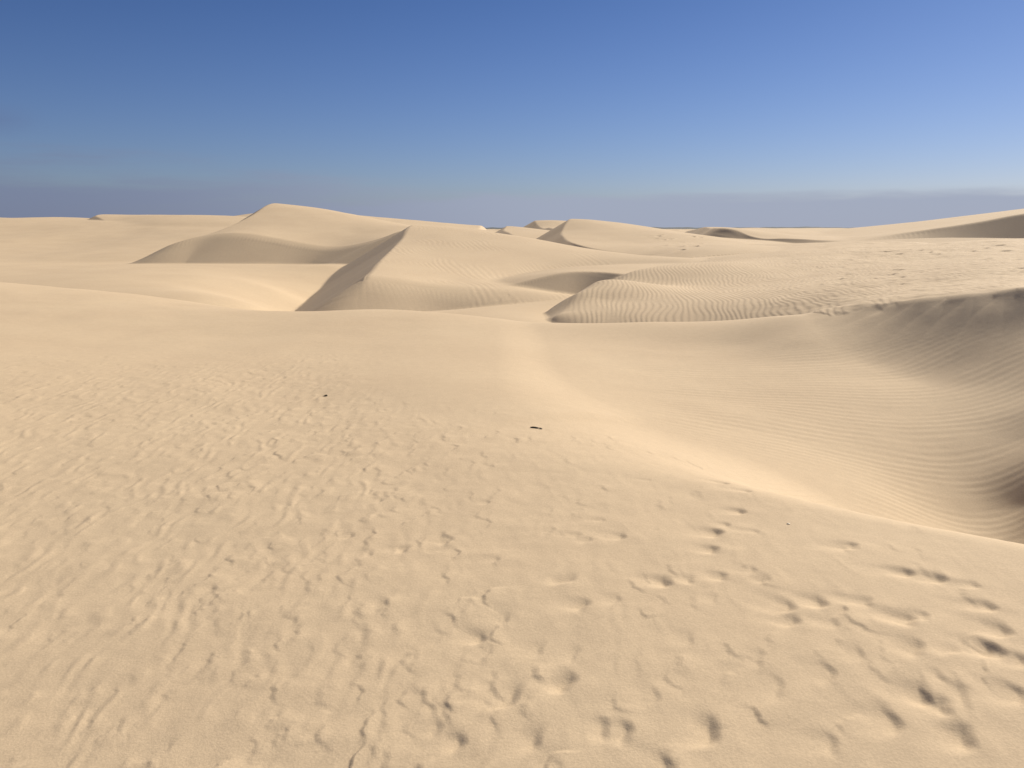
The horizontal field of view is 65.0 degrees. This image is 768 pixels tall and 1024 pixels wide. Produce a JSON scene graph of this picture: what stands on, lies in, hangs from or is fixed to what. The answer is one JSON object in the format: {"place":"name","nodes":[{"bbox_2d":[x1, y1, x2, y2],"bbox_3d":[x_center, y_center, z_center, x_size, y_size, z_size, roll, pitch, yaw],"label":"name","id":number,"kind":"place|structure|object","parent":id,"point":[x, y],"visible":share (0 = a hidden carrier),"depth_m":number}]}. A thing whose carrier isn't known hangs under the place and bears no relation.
{"place":"outdoors","nodes":[
{"label":"outdoors","id":0,"kind":"place"},
{"bbox_2d":[0,217,228,262],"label":"dune","id":1,"kind":"structure","parent":0,"point":[53,239],"depth_m":75.79},
{"bbox_2d":[88,214,245,225],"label":"dune","id":2,"kind":"structure","parent":0,"point":[196,220],"depth_m":93.24},
{"bbox_2d":[128,203,409,263],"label":"dune","id":3,"kind":"structure","parent":0,"point":[276,233],"depth_m":51.52},
{"bbox_2d":[0,261,564,322],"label":"sand flat","id":4,"kind":"structure","parent":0,"point":[270,287],"depth_m":32.02},
{"bbox_2d":[237,213,485,229],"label":"dune","id":5,"kind":"structure","parent":0,"point":[427,222],"depth_m":120.11},
{"bbox_2d":[400,223,496,231],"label":"dune","id":6,"kind":"structure","parent":0,"point":[410,224],"depth_m":111.76},
{"bbox_2d":[295,225,709,310],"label":"dune","id":7,"kind":"structure","parent":0,"point":[422,268],"depth_m":30.00},
{"bbox_2d":[0,282,1023,767],"bbox_3d":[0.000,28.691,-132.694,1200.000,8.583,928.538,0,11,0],"label":"sand ground","id":8,"kind":"structure","parent":0,"point":[252,538],"depth_m":3.87},
{"bbox_2d":[0,0,1023,227],"label":"sky","id":9,"kind":"structure","parent":0,"point":[485,113]},
{"bbox_2d":[495,226,549,238],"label":"dune","id":10,"kind":"structure","parent":0,"point":[533,233],"depth_m":91.59},
{"bbox_2d":[524,220,564,229],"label":"dune","id":11,"kind":"structure","parent":0,"point":[546,224],"depth_m":128.07},
{"bbox_2d":[486,229,694,231],"bbox_3d":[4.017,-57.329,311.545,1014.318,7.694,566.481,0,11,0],"label":"distant sand","id":12,"kind":"structure","parent":0,"point":[681,230],"depth_m":247.07},
{"bbox_2d":[496,253,748,293],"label":"dune","id":13,"kind":"structure","parent":0,"point":[572,280],"depth_m":26.12},
{"bbox_2d":[536,219,789,257],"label":"dune","id":14,"kind":"structure","parent":0,"point":[616,237],"depth_m":61.35},
{"bbox_2d":[485,227,855,228],"bbox_3d":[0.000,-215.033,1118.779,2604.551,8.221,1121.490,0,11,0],"label":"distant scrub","id":15,"kind":"object","parent":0,"point":[701,227],"visible":0.05,"depth_m":1110.47},
{"bbox_2d":[391,309,1023,543],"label":"sand hollow","id":16,"kind":"object","parent":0,"point":[823,408],"visible":0.94,"depth_m":8.84},
{"bbox_2d":[685,227,845,242],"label":"dune","id":17,"kind":"structure","parent":0,"point":[802,235],"depth_m":84.48},
{"bbox_2d":[545,238,1023,357],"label":"dune","id":18,"kind":"structure","parent":0,"point":[959,299],"depth_m":17.23},
{"bbox_2d":[816,209,1023,242],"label":"dune","id":19,"kind":"structure","parent":0,"point":[1008,224],"depth_m":73.09}
]}

